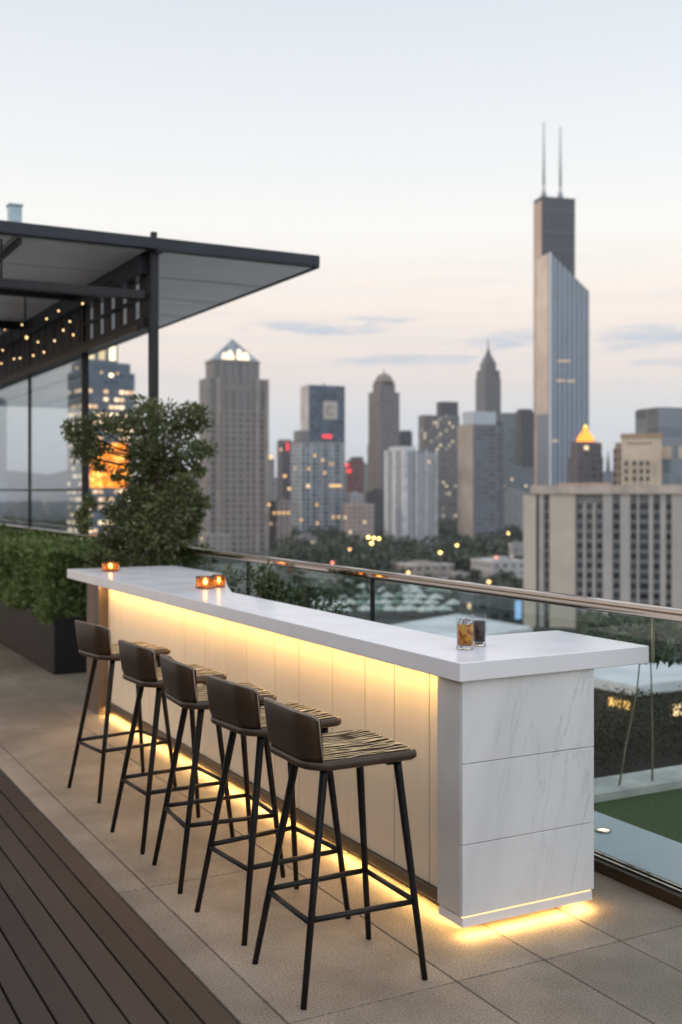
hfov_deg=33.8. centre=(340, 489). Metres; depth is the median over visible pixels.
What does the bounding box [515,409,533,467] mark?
black tower
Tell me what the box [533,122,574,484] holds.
twin mast tower
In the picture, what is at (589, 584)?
window
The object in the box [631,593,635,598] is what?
window
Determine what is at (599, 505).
window
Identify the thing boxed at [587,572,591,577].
window
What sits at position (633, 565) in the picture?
window
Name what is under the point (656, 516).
window
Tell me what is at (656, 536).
window
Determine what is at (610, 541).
office building
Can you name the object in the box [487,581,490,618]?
street lamp
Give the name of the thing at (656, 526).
window
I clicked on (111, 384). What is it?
lit office tower
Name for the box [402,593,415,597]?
market canopy
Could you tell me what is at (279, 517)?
city block
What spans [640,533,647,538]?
window
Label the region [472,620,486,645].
tumbler
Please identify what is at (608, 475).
needle tower
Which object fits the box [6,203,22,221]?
roof unit
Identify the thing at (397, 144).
sky
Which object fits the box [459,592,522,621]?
building
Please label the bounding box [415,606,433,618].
market canopy
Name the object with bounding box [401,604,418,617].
market canopy
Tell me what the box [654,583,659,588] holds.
window
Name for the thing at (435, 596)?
market canopy
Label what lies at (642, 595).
window
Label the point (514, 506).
city block
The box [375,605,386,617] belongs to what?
market canopy
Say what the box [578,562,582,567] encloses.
window
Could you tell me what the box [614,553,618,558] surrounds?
window
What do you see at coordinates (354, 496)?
city block
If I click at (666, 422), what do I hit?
grey roof tower
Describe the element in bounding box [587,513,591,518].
window
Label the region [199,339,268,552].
pyramid tower
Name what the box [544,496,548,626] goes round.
slot window
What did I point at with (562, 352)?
sloped glass tower
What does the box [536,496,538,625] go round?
slot window
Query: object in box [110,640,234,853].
bar stool
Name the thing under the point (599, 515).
window
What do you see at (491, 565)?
building
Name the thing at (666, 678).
flat roof building
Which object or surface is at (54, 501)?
city block
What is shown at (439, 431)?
speckled tower
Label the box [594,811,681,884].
ledge floor
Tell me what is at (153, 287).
pergola
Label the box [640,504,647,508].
window
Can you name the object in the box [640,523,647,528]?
window
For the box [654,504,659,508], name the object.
window
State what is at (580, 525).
window
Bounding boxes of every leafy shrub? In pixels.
[176,548,220,572]
[220,562,256,594]
[250,558,302,605]
[289,571,330,610]
[319,595,350,615]
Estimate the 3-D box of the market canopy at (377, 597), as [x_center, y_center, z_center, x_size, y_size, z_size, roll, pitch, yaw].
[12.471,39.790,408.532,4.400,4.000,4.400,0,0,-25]
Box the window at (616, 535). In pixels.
[614,533,618,538]
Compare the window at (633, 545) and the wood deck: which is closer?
the wood deck
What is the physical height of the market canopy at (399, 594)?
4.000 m
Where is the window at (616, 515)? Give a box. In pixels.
[614,513,618,518]
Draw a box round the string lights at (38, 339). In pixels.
[1,280,113,363]
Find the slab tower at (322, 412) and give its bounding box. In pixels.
[300,382,344,442]
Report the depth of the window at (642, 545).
335.79 m
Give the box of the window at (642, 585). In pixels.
[640,583,647,588]
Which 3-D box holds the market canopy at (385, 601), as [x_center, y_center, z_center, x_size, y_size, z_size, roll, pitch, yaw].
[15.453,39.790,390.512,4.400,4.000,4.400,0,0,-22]
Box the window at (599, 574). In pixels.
[597,572,601,577]
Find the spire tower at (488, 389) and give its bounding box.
[476,340,500,421]
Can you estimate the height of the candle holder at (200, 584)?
0.082 m
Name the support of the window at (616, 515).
in the office building at (610, 541)
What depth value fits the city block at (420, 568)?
525.46 m
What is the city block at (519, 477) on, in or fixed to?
on the ground at (392, 618)
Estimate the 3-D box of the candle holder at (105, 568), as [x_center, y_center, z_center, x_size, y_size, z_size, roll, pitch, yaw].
[-1.935,0.643,9.429,0.144,0.076,0.144,0,0,-28]
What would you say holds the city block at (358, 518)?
on the ground at (392, 618)
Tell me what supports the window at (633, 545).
in the office building at (610, 541)
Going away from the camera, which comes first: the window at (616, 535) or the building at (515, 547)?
the window at (616, 535)
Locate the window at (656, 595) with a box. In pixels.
[654,593,659,598]
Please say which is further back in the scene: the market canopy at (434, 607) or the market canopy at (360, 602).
the market canopy at (360, 602)
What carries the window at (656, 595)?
in the office building at (610, 541)
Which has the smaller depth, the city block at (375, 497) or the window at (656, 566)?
the window at (656, 566)
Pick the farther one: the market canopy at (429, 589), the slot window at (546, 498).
the market canopy at (429, 589)
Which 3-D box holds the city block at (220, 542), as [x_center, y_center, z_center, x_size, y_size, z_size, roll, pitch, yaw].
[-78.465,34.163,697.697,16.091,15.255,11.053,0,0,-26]
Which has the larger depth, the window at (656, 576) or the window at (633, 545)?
the window at (633, 545)
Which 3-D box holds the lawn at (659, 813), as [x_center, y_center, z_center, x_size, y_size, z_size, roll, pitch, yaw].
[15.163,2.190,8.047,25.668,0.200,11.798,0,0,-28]
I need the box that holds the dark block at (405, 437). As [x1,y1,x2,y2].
[400,430,411,445]
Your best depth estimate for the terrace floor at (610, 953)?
4.61 m
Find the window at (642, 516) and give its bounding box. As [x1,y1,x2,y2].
[640,514,647,518]
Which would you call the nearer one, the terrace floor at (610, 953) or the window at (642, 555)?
the terrace floor at (610, 953)
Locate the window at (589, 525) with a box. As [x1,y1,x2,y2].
[587,523,591,528]
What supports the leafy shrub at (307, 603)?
on the ledge floor at (653, 853)
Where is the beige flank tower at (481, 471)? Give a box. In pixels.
[458,411,504,538]
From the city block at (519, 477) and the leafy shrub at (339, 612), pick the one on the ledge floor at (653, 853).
the leafy shrub at (339, 612)
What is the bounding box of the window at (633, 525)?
[631,523,635,528]
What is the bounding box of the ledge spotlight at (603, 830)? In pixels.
[595,827,611,833]
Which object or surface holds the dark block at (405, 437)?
on the ground at (392, 618)
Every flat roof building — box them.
[393,614,532,637]
[594,661,681,725]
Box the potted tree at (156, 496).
[59,393,219,568]
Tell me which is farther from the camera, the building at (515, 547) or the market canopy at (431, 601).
the building at (515, 547)
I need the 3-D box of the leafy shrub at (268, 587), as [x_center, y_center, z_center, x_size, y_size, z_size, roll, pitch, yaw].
[-0.498,1.127,7.768,0.496,1.327,0.491,0,0,-28]
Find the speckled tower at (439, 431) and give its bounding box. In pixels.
[418,401,459,522]
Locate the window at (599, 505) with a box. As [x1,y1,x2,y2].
[597,503,601,508]
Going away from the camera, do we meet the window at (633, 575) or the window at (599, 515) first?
the window at (633, 575)
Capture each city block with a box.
[14,495,41,520]
[41,492,66,517]
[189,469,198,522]
[200,533,229,557]
[269,498,290,550]
[293,533,316,548]
[343,502,373,543]
[346,491,362,503]
[366,489,383,534]
[390,560,454,578]
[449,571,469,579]
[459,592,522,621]
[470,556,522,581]
[505,465,533,493]
[505,489,526,531]
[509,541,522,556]
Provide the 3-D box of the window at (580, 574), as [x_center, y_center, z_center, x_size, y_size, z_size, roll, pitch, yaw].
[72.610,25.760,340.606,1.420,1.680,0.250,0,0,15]
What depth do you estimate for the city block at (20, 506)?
1506.02 m
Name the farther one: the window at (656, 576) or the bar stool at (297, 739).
the window at (656, 576)
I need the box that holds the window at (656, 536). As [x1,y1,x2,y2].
[654,534,659,538]
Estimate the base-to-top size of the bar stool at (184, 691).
1.018 m
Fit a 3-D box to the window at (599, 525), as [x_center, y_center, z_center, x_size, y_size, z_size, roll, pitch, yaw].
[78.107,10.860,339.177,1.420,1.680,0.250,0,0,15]
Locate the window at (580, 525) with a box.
[578,523,582,528]
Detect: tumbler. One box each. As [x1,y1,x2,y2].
[456,618,474,649]
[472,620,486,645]
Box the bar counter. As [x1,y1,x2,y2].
[67,566,648,927]
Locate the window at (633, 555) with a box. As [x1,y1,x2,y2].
[631,553,635,558]
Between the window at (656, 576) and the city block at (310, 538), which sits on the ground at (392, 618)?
the city block at (310, 538)
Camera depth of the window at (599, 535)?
339.04 m
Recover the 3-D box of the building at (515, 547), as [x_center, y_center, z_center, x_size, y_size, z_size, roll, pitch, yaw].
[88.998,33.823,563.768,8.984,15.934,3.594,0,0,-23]
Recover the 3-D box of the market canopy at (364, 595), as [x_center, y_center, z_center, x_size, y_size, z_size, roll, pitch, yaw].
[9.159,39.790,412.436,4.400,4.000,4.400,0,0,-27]
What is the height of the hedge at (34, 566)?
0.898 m
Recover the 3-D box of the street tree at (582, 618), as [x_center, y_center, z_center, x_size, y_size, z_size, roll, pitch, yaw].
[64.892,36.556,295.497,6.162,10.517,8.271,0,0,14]
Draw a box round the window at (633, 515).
[631,513,635,518]
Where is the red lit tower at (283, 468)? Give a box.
[277,439,291,500]
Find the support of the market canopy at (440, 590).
on the ground at (392, 618)
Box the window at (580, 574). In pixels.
[578,572,582,577]
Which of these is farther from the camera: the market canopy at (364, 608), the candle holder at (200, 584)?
the market canopy at (364, 608)
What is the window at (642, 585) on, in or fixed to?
in the office building at (610, 541)
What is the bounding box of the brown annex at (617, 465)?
[613,443,620,484]
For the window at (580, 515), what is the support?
in the office building at (610, 541)
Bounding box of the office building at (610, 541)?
[523,483,681,627]
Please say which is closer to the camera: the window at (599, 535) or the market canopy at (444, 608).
the window at (599, 535)
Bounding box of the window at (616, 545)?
[614,543,618,548]
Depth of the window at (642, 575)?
335.79 m
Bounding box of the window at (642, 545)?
[640,543,647,548]
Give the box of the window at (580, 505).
[578,503,582,508]
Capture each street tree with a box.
[576,610,596,635]
[586,613,617,636]
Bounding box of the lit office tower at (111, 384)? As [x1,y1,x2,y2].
[68,345,134,563]
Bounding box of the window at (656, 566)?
[654,563,659,568]
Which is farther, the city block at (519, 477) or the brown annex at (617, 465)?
the city block at (519, 477)
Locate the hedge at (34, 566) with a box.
[0,523,124,624]
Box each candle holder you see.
[102,562,118,571]
[196,576,214,588]
[212,574,224,586]
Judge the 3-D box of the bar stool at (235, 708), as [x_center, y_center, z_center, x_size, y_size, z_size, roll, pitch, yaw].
[-0.290,1.283,4.727,0.522,1.018,0.453,0,0,-33]
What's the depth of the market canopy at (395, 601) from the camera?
389.33 m
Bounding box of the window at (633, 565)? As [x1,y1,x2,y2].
[631,563,635,568]
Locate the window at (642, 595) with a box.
[640,593,647,598]
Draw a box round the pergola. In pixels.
[0,220,319,551]
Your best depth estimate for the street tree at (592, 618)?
285.32 m
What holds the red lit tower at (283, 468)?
on the ground at (392, 618)
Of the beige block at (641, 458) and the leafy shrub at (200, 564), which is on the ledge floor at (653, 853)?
the leafy shrub at (200, 564)
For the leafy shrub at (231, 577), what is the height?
1.245 m
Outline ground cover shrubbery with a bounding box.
[593,685,681,775]
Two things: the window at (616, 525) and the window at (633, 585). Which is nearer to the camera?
the window at (633, 585)
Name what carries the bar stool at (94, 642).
on the terrace floor at (610, 953)
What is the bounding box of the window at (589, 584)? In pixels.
[587,582,591,587]
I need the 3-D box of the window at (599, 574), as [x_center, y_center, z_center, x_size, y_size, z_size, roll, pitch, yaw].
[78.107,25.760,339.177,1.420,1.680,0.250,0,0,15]
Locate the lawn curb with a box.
[594,765,681,802]
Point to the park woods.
(334, 547)
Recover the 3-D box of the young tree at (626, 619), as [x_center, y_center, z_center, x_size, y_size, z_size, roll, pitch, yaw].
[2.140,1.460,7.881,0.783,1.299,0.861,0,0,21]
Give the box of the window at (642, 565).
[640,563,647,568]
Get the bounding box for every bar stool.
[67,620,176,802]
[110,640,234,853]
[152,654,285,893]
[194,675,350,945]
[252,698,427,1009]
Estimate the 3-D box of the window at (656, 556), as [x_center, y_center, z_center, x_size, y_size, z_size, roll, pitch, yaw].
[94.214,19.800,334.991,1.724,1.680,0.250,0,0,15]
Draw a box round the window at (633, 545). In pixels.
[631,543,635,548]
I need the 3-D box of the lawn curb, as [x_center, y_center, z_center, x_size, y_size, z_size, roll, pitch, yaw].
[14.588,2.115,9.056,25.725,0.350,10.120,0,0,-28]
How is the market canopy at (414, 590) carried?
on the ground at (392, 618)
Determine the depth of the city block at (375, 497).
932.13 m
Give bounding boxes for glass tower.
[291,430,344,533]
[536,252,588,484]
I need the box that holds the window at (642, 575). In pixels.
[640,573,647,578]
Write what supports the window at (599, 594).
in the office building at (610, 541)
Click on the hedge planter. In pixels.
(52, 647)
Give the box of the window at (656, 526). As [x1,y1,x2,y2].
[654,524,659,528]
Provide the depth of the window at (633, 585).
336.57 m
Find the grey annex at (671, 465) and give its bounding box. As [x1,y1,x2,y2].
[662,445,681,484]
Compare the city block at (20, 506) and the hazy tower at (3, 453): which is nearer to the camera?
the city block at (20, 506)
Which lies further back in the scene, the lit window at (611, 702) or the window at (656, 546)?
the window at (656, 546)
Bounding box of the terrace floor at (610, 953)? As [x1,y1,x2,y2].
[0,643,681,1023]
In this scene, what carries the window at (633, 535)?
in the office building at (610, 541)
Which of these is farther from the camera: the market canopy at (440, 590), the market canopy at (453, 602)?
the market canopy at (440, 590)
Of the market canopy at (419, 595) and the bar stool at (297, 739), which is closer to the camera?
the bar stool at (297, 739)
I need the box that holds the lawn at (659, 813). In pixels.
[594,788,681,842]
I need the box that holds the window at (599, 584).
[597,582,601,587]
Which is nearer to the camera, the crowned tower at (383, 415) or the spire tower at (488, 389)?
the crowned tower at (383, 415)
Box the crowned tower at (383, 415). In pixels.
[367,370,399,490]
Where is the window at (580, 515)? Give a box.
[578,513,582,518]
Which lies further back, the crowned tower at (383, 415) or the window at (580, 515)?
the crowned tower at (383, 415)
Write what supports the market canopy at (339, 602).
on the ground at (392, 618)
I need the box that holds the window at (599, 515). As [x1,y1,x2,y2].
[597,513,601,518]
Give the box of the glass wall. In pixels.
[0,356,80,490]
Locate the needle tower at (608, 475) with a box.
[605,452,611,484]
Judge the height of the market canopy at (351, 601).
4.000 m
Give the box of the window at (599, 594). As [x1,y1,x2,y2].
[597,592,601,597]
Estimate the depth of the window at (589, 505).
339.79 m
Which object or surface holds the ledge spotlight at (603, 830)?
on the ledge floor at (653, 853)
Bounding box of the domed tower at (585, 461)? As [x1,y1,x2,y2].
[568,424,602,482]
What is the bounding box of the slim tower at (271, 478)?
[269,455,273,500]
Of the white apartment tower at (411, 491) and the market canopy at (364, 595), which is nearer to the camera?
the market canopy at (364, 595)
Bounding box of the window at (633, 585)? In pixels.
[631,583,635,588]
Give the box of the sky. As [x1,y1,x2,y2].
[0,0,681,478]
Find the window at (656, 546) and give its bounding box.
[654,544,659,548]
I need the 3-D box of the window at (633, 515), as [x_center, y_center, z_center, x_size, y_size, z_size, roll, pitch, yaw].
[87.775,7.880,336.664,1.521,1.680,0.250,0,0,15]
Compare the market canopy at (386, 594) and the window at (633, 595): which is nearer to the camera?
the window at (633, 595)
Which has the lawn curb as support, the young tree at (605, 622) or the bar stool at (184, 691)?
the young tree at (605, 622)
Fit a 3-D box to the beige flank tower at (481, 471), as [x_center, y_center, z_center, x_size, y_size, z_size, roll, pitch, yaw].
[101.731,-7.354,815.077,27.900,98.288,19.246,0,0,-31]
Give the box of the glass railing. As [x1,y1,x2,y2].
[0,523,681,909]
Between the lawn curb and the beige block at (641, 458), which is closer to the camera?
the lawn curb
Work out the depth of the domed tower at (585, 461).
643.51 m
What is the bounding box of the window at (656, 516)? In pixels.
[654,514,659,518]
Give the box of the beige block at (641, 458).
[621,433,661,484]
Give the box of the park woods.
[0,510,522,605]
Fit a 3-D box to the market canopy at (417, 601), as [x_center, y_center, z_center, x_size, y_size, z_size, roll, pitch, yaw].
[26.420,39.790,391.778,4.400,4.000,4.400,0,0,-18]
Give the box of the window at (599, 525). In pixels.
[597,523,601,528]
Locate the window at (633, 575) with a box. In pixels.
[631,573,635,578]
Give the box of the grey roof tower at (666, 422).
[635,407,681,445]
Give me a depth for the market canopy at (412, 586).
451.58 m
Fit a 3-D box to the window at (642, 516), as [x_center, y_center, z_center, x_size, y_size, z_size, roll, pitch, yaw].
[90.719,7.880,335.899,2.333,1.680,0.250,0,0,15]
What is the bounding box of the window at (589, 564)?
[587,562,591,567]
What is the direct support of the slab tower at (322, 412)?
on the ground at (392, 618)
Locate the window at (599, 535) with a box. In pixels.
[597,533,601,538]
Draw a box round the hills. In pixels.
[7,463,612,502]
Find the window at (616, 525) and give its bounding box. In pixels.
[614,523,618,528]
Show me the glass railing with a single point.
(640, 879)
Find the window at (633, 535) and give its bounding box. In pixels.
[631,533,635,538]
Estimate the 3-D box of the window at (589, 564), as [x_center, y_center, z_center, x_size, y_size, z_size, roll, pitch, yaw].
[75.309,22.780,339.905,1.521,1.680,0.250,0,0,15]
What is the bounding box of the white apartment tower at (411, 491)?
[384,446,437,546]
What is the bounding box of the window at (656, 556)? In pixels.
[654,553,659,558]
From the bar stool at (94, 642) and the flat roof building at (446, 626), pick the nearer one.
the bar stool at (94, 642)
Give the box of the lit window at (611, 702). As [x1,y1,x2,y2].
[609,698,615,706]
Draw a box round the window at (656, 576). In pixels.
[654,573,659,578]
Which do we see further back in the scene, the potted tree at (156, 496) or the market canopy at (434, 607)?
the market canopy at (434, 607)
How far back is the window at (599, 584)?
339.04 m
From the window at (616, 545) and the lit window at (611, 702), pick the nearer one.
the lit window at (611, 702)
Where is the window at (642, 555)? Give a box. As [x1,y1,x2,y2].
[640,553,647,558]
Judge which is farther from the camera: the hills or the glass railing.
the hills
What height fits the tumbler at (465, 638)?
0.147 m
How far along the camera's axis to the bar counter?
4.88 m
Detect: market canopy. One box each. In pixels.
[333,600,345,606]
[334,606,351,616]
[344,599,355,607]
[353,599,369,611]
[357,605,369,617]
[360,593,369,599]
[367,594,382,600]
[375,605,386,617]
[379,599,390,606]
[380,592,394,600]
[383,605,395,610]
[391,598,403,606]
[392,592,404,600]
[395,605,410,617]
[400,598,416,607]
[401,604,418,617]
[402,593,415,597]
[406,585,419,592]
[410,587,422,594]
[412,598,423,610]
[413,593,428,604]
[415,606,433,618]
[423,599,439,605]
[424,587,436,595]
[424,605,440,617]
[428,593,443,604]
[433,588,447,595]
[436,605,452,616]
[445,599,459,611]
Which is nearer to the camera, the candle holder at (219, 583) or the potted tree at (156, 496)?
the candle holder at (219, 583)
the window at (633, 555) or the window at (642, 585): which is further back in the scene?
the window at (633, 555)
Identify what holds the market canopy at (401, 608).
on the ground at (392, 618)
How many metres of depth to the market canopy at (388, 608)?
367.97 m
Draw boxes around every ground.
[0,503,681,664]
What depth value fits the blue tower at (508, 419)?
1349.74 m
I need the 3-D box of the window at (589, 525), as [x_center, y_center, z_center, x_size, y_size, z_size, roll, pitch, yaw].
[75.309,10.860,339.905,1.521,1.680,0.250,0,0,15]
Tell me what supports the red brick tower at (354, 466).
on the ground at (392, 618)
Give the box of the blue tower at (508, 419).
[500,413,514,466]
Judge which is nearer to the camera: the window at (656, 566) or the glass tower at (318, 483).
the window at (656, 566)
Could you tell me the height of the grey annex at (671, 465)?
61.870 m
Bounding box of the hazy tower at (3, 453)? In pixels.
[0,398,6,514]
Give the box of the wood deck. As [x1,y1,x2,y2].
[0,771,237,1023]
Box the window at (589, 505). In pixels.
[587,503,591,508]
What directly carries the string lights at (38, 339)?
hanging from the pergola
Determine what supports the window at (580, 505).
in the office building at (610, 541)
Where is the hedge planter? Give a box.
[0,601,86,674]
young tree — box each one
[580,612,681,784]
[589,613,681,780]
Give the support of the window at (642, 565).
in the office building at (610, 541)
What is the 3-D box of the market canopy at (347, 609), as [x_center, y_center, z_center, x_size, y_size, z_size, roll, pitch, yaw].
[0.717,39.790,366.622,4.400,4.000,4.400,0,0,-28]
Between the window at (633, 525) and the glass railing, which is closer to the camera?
the glass railing
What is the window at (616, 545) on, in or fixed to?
in the office building at (610, 541)
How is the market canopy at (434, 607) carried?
on the ground at (392, 618)
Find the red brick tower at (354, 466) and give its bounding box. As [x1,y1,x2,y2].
[345,457,363,503]

